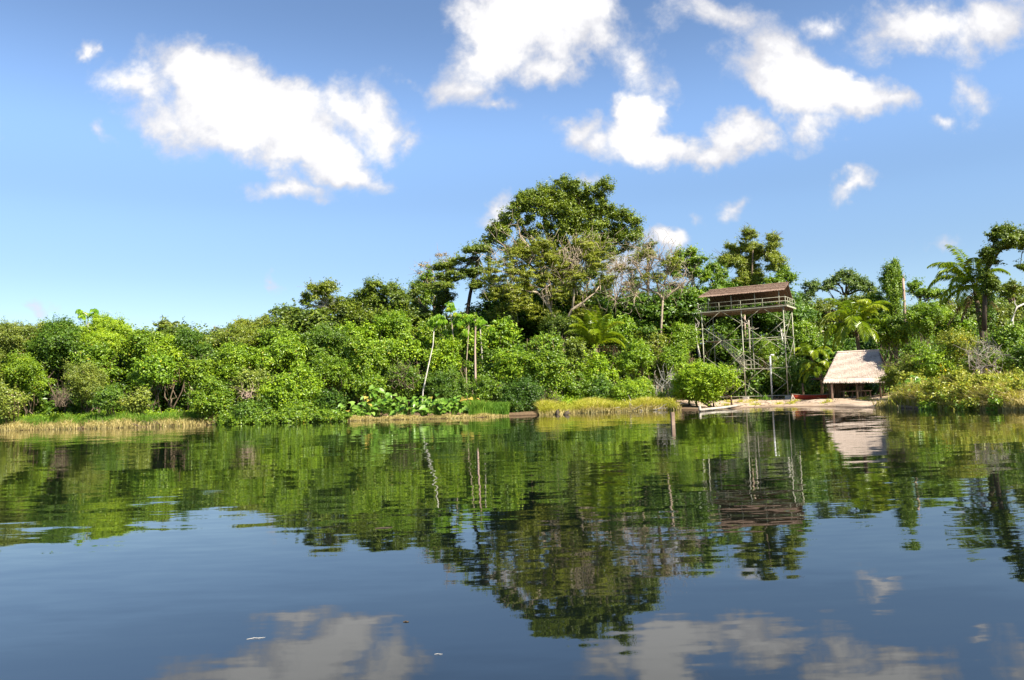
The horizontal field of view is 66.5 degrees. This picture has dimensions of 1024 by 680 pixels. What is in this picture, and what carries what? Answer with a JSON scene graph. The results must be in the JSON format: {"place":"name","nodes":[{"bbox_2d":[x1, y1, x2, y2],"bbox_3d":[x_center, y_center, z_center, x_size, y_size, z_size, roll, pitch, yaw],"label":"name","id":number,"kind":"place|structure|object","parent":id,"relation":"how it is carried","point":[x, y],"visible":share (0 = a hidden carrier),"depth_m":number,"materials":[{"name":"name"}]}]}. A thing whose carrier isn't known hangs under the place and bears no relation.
{"place":"outdoors","nodes":[
{"label":"outdoors","id":0,"kind":"place"},
{"bbox_2d":[6,393,917,430],"bbox_3d":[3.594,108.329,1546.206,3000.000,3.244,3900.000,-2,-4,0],"label":"ground","id":1,"kind":"structure","parent":0,"point":[841,402],"depth_m":69.40,"materials":[{"name":"beige sand"}]},
{"bbox_2d":[0,375,33,422],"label":"shrub","id":2,"kind":"object","parent":1,"relation":"on","point":[13,401],"visible":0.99,"depth_m":74.51,"materials":[{"name":"green plant"}]},
{"bbox_2d":[0,316,48,381],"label":"shrub","id":3,"kind":"object","parent":1,"relation":"on","point":[13,336],"visible":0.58,"depth_m":82.05,"materials":[{"name":"green plant"}]},
{"bbox_2d":[0,347,55,416],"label":"shrub","id":4,"kind":"object","parent":1,"relation":"on","point":[24,373],"visible":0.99,"depth_m":77.77,"materials":[{"name":"green plant"}]},
{"bbox_2d":[22,312,86,412],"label":"shrub","id":5,"kind":"object","parent":1,"relation":"on","point":[56,340],"visible":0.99,"depth_m":81.35,"materials":[{"name":"green plant"}]},
{"bbox_2d":[57,357,108,414],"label":"shrub","id":6,"kind":"object","parent":1,"relation":"on","point":[86,381],"visible":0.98,"depth_m":76.01,"materials":[{"name":"green plant"}]},
{"bbox_2d":[64,340,128,412],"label":"shrub","id":7,"kind":"object","parent":1,"relation":"on","point":[100,354],"visible":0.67,"depth_m":78.84,"materials":[{"name":"green plant"}]},
{"bbox_2d":[74,311,133,380],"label":"shrub","id":8,"kind":"object","parent":1,"relation":"on","point":[112,332],"visible":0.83,"depth_m":83.58,"materials":[{"name":"green plant"}]},
{"bbox_2d":[86,383,126,416],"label":"shrub","id":9,"kind":"object","parent":1,"relation":"on","point":[105,399],"visible":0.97,"depth_m":73.22,"materials":[{"name":"green plant"}]},
{"bbox_2d":[0,414,229,430],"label":"grass","id":10,"kind":"structure","parent":1,"relation":"on","point":[92,424],"depth_m":72.20,"materials":[{"name":"plant"}]},
{"bbox_2d":[0,409,232,427],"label":"grass","id":11,"kind":"structure","parent":1,"relation":"on","point":[133,417],"depth_m":73.42,"materials":[{"name":"green plant"}]},
{"bbox_2d":[116,383,157,415],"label":"shrub","id":12,"kind":"object","parent":1,"relation":"on","point":[138,401],"visible":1,"depth_m":73.53,"materials":[{"name":"green plant"}]},
{"bbox_2d":[117,323,165,412],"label":"shrub","id":13,"kind":"object","parent":1,"relation":"on","point":[140,340],"visible":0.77,"depth_m":82.87,"materials":[{"name":"green plant"}]},
{"bbox_2d":[126,349,180,412],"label":"shrub","id":14,"kind":"object","parent":1,"relation":"on","point":[159,369],"visible":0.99,"depth_m":75.84,"materials":[{"name":"green plant"}]},
{"bbox_2d":[145,333,196,410],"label":"shrub","id":15,"kind":"object","parent":1,"relation":"on","point":[164,346],"visible":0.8,"depth_m":80.13,"materials":[{"name":"green plant"}]},
{"bbox_2d":[169,322,217,409],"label":"shrub","id":16,"kind":"object","parent":1,"relation":"on","point":[186,335],"visible":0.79,"depth_m":80.76,"materials":[{"name":"green plant"}]},
{"bbox_2d":[172,351,220,391],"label":"shrub","id":17,"kind":"object","parent":1,"relation":"on","point":[190,370],"visible":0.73,"depth_m":77.17,"materials":[{"name":"green plant"}]},
{"bbox_2d":[180,371,238,422],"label":"shrub","id":18,"kind":"object","parent":1,"relation":"on","point":[210,402],"visible":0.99,"depth_m":72.18,"materials":[{"name":"green plant"}]},
{"bbox_2d":[2,298,455,353],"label":"forest","id":19,"kind":"object","parent":1,"relation":"on","point":[302,320],"visible":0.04,"depth_m":95.75,"materials":[{"name":"green plant"}]},
{"bbox_2d":[212,338,255,402],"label":"shrub","id":20,"kind":"object","parent":1,"relation":"on","point":[233,362],"visible":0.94,"depth_m":77.62,"materials":[{"name":"green plant"}]},
{"bbox_2d":[202,322,266,371],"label":"shrub","id":21,"kind":"object","parent":1,"relation":"on","point":[241,334],"visible":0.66,"depth_m":85.14,"materials":[{"name":"green plant"}]},
{"bbox_2d":[227,364,274,406],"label":"shrub","id":22,"kind":"object","parent":1,"relation":"on","point":[246,379],"visible":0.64,"depth_m":74.00,"materials":[{"name":"green plant"}]},
{"bbox_2d":[228,393,276,420],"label":"shrub","id":23,"kind":"object","parent":1,"relation":"on","point":[245,408],"visible":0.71,"depth_m":71.06,"materials":[{"name":"green plant"}]},
{"bbox_2d":[247,331,307,383],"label":"shrub","id":24,"kind":"object","parent":1,"relation":"on","point":[281,355],"visible":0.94,"depth_m":78.39,"materials":[{"name":"green plant"}]},
{"bbox_2d":[254,322,303,348],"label":"shrub","id":25,"kind":"object","parent":1,"relation":"on","point":[265,338],"visible":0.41,"depth_m":84.12,"materials":[{"name":"green plant"}]},
{"bbox_2d":[213,404,352,424],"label":"undergrowth","id":26,"kind":"object","parent":1,"relation":"on","point":[318,415],"visible":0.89,"depth_m":69.61,"materials":[{"name":"green plant"}]},
{"bbox_2d":[255,358,327,413],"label":"shrub","id":27,"kind":"object","parent":1,"relation":"on","point":[299,382],"visible":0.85,"depth_m":72.31,"materials":[{"name":"green plant"}]},
{"bbox_2d":[0,331,589,416],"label":"forest","id":28,"kind":"object","parent":1,"relation":"on","point":[45,406],"visible":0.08,"depth_m":83.82,"materials":[{"name":"green plant"}]},
{"bbox_2d":[282,277,350,324],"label":"tree","id":29,"kind":"object","parent":1,"relation":"on","point":[322,290],"visible":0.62,"depth_m":99.21,"materials":[{"name":"green plant"}]},
{"bbox_2d":[298,320,351,360],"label":"shrub","id":30,"kind":"object","parent":1,"relation":"on","point":[329,341],"visible":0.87,"depth_m":83.59,"materials":[{"name":"green plant"}]},
{"bbox_2d":[310,383,349,411],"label":"shrub","id":31,"kind":"object","parent":1,"relation":"on","point":[329,399],"visible":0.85,"depth_m":72.39,"materials":[{"name":"green plant"}]},
{"bbox_2d":[307,348,356,410],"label":"shrub","id":32,"kind":"object","parent":1,"relation":"on","point":[335,371],"visible":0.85,"depth_m":75.66,"materials":[{"name":"green plant"}]},
{"bbox_2d":[333,318,382,345],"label":"shrub","id":33,"kind":"object","parent":1,"relation":"on","point":[364,332],"visible":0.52,"depth_m":86.16,"materials":[{"name":"green plant"}]},
{"bbox_2d":[340,331,391,408],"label":"shrub","id":34,"kind":"object","parent":1,"relation":"on","point":[359,350],"visible":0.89,"depth_m":78.42,"materials":[{"name":"green plant"}]},
{"bbox_2d":[344,358,391,411],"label":"shrub","id":35,"kind":"object","parent":1,"relation":"on","point":[363,382],"visible":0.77,"depth_m":74.66,"materials":[{"name":"green plant"}]},
{"bbox_2d":[331,274,419,328],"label":"tree","id":36,"kind":"object","parent":1,"relation":"on","point":[362,300],"visible":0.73,"depth_m":97.65,"materials":[{"name":"green plant"}]},
{"bbox_2d":[371,304,412,364],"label":"shrub","id":37,"kind":"object","parent":1,"relation":"on","point":[394,323],"visible":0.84,"depth_m":86.73,"materials":[{"name":"green plant"}]},
{"bbox_2d":[373,331,426,406],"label":"shrub","id":38,"kind":"object","parent":1,"relation":"on","point":[405,348],"visible":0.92,"depth_m":80.49,"materials":[{"name":"green plant"}]},
{"bbox_2d":[382,359,424,410],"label":"shrub","id":39,"kind":"object","parent":1,"relation":"on","point":[405,392],"visible":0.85,"depth_m":75.34,"materials":[{"name":"green plant"}]},
{"bbox_2d":[399,318,440,374],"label":"shrub","id":40,"kind":"object","parent":1,"relation":"on","point":[420,332],"visible":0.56,"depth_m":85.38,"materials":[{"name":"green plant"}]},
{"bbox_2d":[346,411,508,420],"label":"grass","id":41,"kind":"structure","parent":1,"relation":"on","point":[401,416],"depth_m":67.71,"materials":[{"name":"plant"}]},
{"bbox_2d":[402,280,464,338],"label":"tree","id":42,"kind":"object","parent":1,"relation":"on","point":[442,297],"visible":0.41,"depth_m":100.16,"materials":[{"name":"green plant"}]},
{"bbox_2d":[416,334,463,404],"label":"shrub","id":43,"kind":"object","parent":1,"relation":"on","point":[442,355],"visible":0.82,"depth_m":78.01,"materials":[{"name":"green plant"}]},
{"bbox_2d":[422,362,473,407],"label":"shrub","id":44,"kind":"object","parent":1,"relation":"on","point":[447,385],"visible":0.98,"depth_m":74.11,"materials":[{"name":"green plant"}]},
{"bbox_2d":[421,238,501,328],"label":"tree","id":45,"kind":"object","parent":1,"relation":"on","point":[461,273],"visible":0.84,"depth_m":95.83,"materials":[{"name":"green plant"}]},
{"bbox_2d":[436,319,488,402],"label":"shrub","id":46,"kind":"object","parent":1,"relation":"on","point":[463,339],"visible":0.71,"depth_m":83.04,"materials":[{"name":"green plant"}]},
{"bbox_2d":[463,343,503,401],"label":"shrub","id":47,"kind":"object","parent":1,"relation":"on","point":[484,363],"visible":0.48,"depth_m":76.06,"materials":[{"name":"green plant"}]},
{"bbox_2d":[466,368,505,402],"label":"shrub","id":48,"kind":"object","parent":1,"relation":"on","point":[483,387],"visible":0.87,"depth_m":72.54,"materials":[{"name":"green plant"}]},
{"bbox_2d":[466,399,511,414],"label":"grass","id":49,"kind":"structure","parent":1,"relation":"on","point":[477,406],"depth_m":67.78,"materials":[{"name":"green plant"}]},
{"bbox_2d":[478,311,522,352],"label":"shrub","id":50,"kind":"object","parent":1,"relation":"on","point":[504,334],"visible":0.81,"depth_m":84.86,"materials":[{"name":"green plant"}]},
{"bbox_2d":[488,344,538,386],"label":"shrub","id":51,"kind":"object","parent":1,"relation":"on","point":[506,363],"visible":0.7,"depth_m":73.77,"materials":[{"name":"green plant"}]},
{"bbox_2d":[499,373,548,412],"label":"shrub","id":52,"kind":"object","parent":1,"relation":"on","point":[522,396],"visible":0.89,"depth_m":70.07,"materials":[{"name":"green plant"}]},
{"bbox_2d":[523,327,565,396],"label":"shrub","id":53,"kind":"object","parent":1,"relation":"on","point":[550,340],"visible":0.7,"depth_m":78.67,"materials":[{"name":"green plant"}]},
{"bbox_2d":[514,343,580,396],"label":"shrub","id":54,"kind":"object","parent":1,"relation":"on","point":[550,367],"visible":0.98,"depth_m":72.66,"materials":[{"name":"green plant"}]},
{"bbox_2d":[472,213,625,349],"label":"pale tree","id":55,"kind":"object","parent":1,"relation":"on","point":[544,279],"visible":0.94,"depth_m":91.15,"materials":[{"name":"green plant"}]},
{"bbox_2d":[536,308,579,350],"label":"shrub","id":56,"kind":"object","parent":1,"relation":"on","point":[561,323],"visible":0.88,"depth_m":89.20,"materials":[{"name":"green plant"}]},
{"bbox_2d":[478,172,648,280],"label":"tall tree","id":57,"kind":"object","parent":1,"relation":"on","point":[563,200],"visible":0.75,"depth_m":106.20,"materials":[{"name":"green plant"}]},
{"bbox_2d":[550,367,593,398],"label":"shrub","id":58,"kind":"object","parent":1,"relation":"on","point":[577,384],"visible":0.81,"depth_m":74.66,"materials":[{"name":"green plant"}]},
{"bbox_2d":[555,336,592,372],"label":"shrub","id":59,"kind":"object","parent":1,"relation":"on","point":[575,349],"visible":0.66,"depth_m":80.04,"materials":[{"name":"green plant"}]},
{"bbox_2d":[564,305,626,353],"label":"palm tree","id":60,"kind":"object","parent":1,"relation":"on","point":[597,331],"visible":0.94,"depth_m":82.71,"materials":[{"name":"green plant"}]},
{"bbox_2d":[575,344,621,382],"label":"shrub","id":61,"kind":"object","parent":1,"relation":"on","point":[590,367],"visible":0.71,"depth_m":77.51,"materials":[{"name":"green plant"}]},
{"bbox_2d":[581,371,618,398],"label":"shrub","id":62,"kind":"object","parent":1,"relation":"on","point":[601,386],"visible":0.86,"depth_m":74.16,"materials":[{"name":"green plant"}]},
{"bbox_2d":[534,395,682,414],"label":"grass","id":63,"kind":"structure","parent":1,"relation":"on","point":[548,405],"depth_m":70.63,"materials":[{"name":"green plant"}]},
{"bbox_2d":[592,313,637,384],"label":"shrub","id":64,"kind":"object","parent":1,"relation":"on","point":[626,329],"visible":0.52,"depth_m":86.64,"materials":[{"name":"green plant"}]},
{"bbox_2d":[607,372,655,399],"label":"shrub","id":65,"kind":"object","parent":1,"relation":"on","point":[631,388],"visible":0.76,"depth_m":73.47,"materials":[{"name":"green plant"}]},
{"bbox_2d":[610,335,658,379],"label":"shrub","id":66,"kind":"object","parent":1,"relation":"on","point":[637,354],"visible":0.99,"depth_m":79.14,"materials":[{"name":"green plant"}]},
{"bbox_2d":[462,277,822,399],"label":"forest","id":67,"kind":"object","parent":1,"relation":"on","point":[672,313],"visible":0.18,"depth_m":94.31,"materials":[{"name":"green plant"}]},
{"bbox_2d":[596,227,695,391],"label":"pale tree","id":68,"kind":"object","parent":1,"relation":"on","point":[648,254],"visible":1,"depth_m":88.39,"materials":[{"name":"green plant"}]},
{"bbox_2d":[655,340,694,399],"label":"shrub","id":69,"kind":"object","parent":1,"relation":"on","point":[674,357],"visible":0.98,"depth_m":81.01,"materials":[{"name":"green plant"}]},
{"bbox_2d":[664,320,704,370],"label":"shrub","id":70,"kind":"object","parent":1,"relation":"on","point":[682,332],"visible":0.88,"depth_m":86.92,"materials":[{"name":"green plant"}]},
{"bbox_2d":[663,243,715,357],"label":"tree","id":71,"kind":"object","parent":1,"relation":"on","point":[693,261],"visible":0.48,"depth_m":96.09,"materials":[{"name":"green plant"}]},
{"bbox_2d":[663,358,746,406],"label":"bush","id":72,"kind":"object","parent":1,"relation":"on","point":[704,383],"visible":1,"depth_m":70.86,"materials":[{"name":"green plant"}]},
{"bbox_2d":[699,316,743,363],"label":"bush","id":73,"kind":"object","parent":1,"relation":"on","point":[724,329],"visible":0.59,"depth_m":93.17,"materials":[{"name":"green plant"}]},
{"bbox_2d":[697,282,795,399],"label":"lookout tower","id":74,"kind":"structure","parent":1,"relation":"on","point":[761,294],"depth_m":86.42,"materials":[{"name":"wood"}]},
{"bbox_2d":[711,221,791,329],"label":"tree","id":75,"kind":"object","parent":1,"relation":"on","point":[750,272],"visible":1,"depth_m":99.45,"materials":[{"name":"green plant"}]},
{"bbox_2d":[748,333,781,391],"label":"bush","id":76,"kind":"object","parent":1,"relation":"on","point":[765,352],"visible":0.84,"depth_m":88.95,"materials":[{"name":"green plant"}]},
{"bbox_2d":[765,353,810,398],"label":"bush","id":77,"kind":"object","parent":1,"relation":"on","point":[794,367],"visible":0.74,"depth_m":84.18,"materials":[{"name":"green plant"}]},
{"bbox_2d":[584,320,1012,400],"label":"forest","id":78,"kind":"object","parent":1,"relation":"on","point":[761,388],"visible":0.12,"depth_m":90.62,"materials":[{"name":"green plant"}]},
{"bbox_2d":[786,317,822,362],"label":"bush","id":79,"kind":"object","parent":1,"relation":"on","point":[804,331],"visible":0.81,"depth_m":91.19,"materials":[{"name":"green plant"}]},
{"bbox_2d":[802,287,877,339],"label":"tree","id":80,"kind":"object","parent":1,"relation":"on","point":[823,305],"visible":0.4,"depth_m":106.05,"materials":[{"name":"green plant"}]},
{"bbox_2d":[818,265,879,341],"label":"tree","id":81,"kind":"object","parent":1,"relation":"on","point":[855,282],"visible":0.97,"depth_m":111.26,"materials":[{"name":"green plant"}]},
{"bbox_2d":[811,349,891,398],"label":"thatched hut","id":82,"kind":"object","parent":1,"relation":"on","point":[857,367],"visible":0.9,"depth_m":72.42,"materials":[{"name":"beige plant"}]},
{"bbox_2d":[818,298,893,395],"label":"palm tree","id":83,"kind":"object","parent":1,"relation":"on","point":[855,319],"visible":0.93,"depth_m":78.19,"materials":[{"name":"green plant"}]},
{"bbox_2d":[876,256,906,365],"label":"vine covered trunk","id":84,"kind":"object","parent":1,"relation":"on","point":[891,281],"visible":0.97,"depth_m":90.07,"materials":[{"name":"green plant"}]},
{"bbox_2d":[863,309,920,394],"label":"shrub","id":85,"kind":"object","parent":1,"relation":"on","point":[900,331],"visible":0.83,"depth_m":77.30,"materials":[{"name":"green plant"}]},
{"bbox_2d":[872,350,922,393],"bbox_3d":[32.162,2.993,64.916,4.603,4.918,4.404,-2,-4,0],"label":"shrub","id":86,"kind":"object","parent":1,"relation":"on","point":[891,372],"visible":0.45,"depth_m":64.15,"materials":[{"name":"green plant"}]},
{"bbox_2d":[785,288,1023,341],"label":"forest","id":87,"kind":"object","parent":1,"relation":"on","point":[971,313],"visible":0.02,"depth_m":107.53,"materials":[{"name":"green plant"}]},
{"bbox_2d":[899,296,954,346],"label":"shrub","id":88,"kind":"object","parent":1,"relation":"on","point":[923,316],"visible":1,"depth_m":70.62,"materials":[{"name":"green plant"}]},
{"bbox_2d":[905,277,948,328],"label":"tree","id":89,"kind":"object","parent":1,"relation":"on","point":[913,286],"visible":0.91,"depth_m":102.25,"materials":[{"name":"green plant"}]},
{"bbox_2d":[900,341,962,381],"bbox_3d":[33.298,2.268,61.700,4.127,4.591,4.386,-2,-4,0],"label":"shrub","id":90,"kind":"object","parent":1,"relation":"on","point":[933,363],"visible":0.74,"depth_m":60.90,"materials":[{"name":"green plant"}]},
{"bbox_2d":[874,371,1023,409],"bbox_3d":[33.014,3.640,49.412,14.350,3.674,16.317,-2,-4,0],"label":"reeds","id":91,"kind":"object","parent":1,"relation":"on","point":[912,395],"visible":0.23,"depth_m":49.52,"materials":[{"name":"green plant"}]},
{"bbox_2d":[932,307,978,340],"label":"shrub","id":92,"kind":"object","parent":1,"relation":"on","point":[954,323],"visible":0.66,"depth_m":76.79,"materials":[{"name":"green plant"}]},
{"bbox_2d":[889,362,1023,409],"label":"undergrowth","id":93,"kind":"object","parent":1,"relation":"on","point":[935,381],"visible":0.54,"depth_m":50.22,"materials":[{"name":"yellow plant"}]},
{"bbox_2d":[926,325,990,373],"bbox_3d":[35.431,1.142,61.736,4.494,5.121,4.813,0,-4,-23],"label":"shrub","id":94,"kind":"object","parent":1,"relation":"on","point":[956,339],"visible":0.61,"depth_m":60.65,"materials":[{"name":"green plant"}]},
{"bbox_2d":[927,244,1010,339],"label":"palm tree","id":95,"kind":"object","parent":1,"relation":"on","point":[960,276],"visible":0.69,"depth_m":74.00,"materials":[{"name":"green plant"}]},
{"bbox_2d":[957,323,1014,373],"bbox_3d":[34.591,0.469,57.282,3.614,4.335,3.614,-3,-4,18],"label":"dead shrub","id":96,"kind":"object","parent":1,"relation":"on","point":[981,367],"visible":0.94,"depth_m":56.75,"materials":[{"name":"grey plant"}]},
{"bbox_2d":[958,340,1018,376],"bbox_3d":[35.114,2.043,57.753,3.965,4.297,3.669,-2,-4,0],"label":"shrub","id":97,"kind":"object","parent":1,"relation":"on","point":[998,362],"visible":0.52,"depth_m":56.99,"materials":[{"name":"grey plant"}]},
{"bbox_2d":[973,302,1023,369],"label":"shrub","id":98,"kind":"object","parent":1,"relation":"on","point":[1004,313],"visible":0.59,"depth_m":73.07,"materials":[{"name":"green plant"}]},
{"bbox_2d":[974,220,1023,349],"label":"tree","id":99,"kind":"object","parent":1,"relation":"on","point":[1007,235],"visible":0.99,"depth_m":69.69,"materials":[{"name":"green plant"}]},
{"bbox_2d":[982,318,1023,373],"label":"shrub","id":100,"kind":"object","parent":1,"relation":"on","point":[1010,334],"visible":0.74,"depth_m":58.98,"materials":[{"name":"green plant"}]},
{"bbox_2d":[993,277,1023,316],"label":"tree","id":101,"kind":"object","parent":1,"relation":"on","point":[1013,288],"visible":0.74,"depth_m":95.16,"materials":[{"name":"green plant"}]},
{"bbox_2d":[0,406,1023,679],"bbox_3d":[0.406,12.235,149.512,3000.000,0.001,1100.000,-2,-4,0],"label":"water","id":102,"kind":"structure","parent":0,"point":[820,542],"depth_m":9.64,"materials":[{"name":"blue liquid"}]},
{"bbox_2d":[0,0,1023,343],"label":"sky","id":103,"kind":"structure","parent":0,"point":[204,161],"materials":[{"name":"blue"}]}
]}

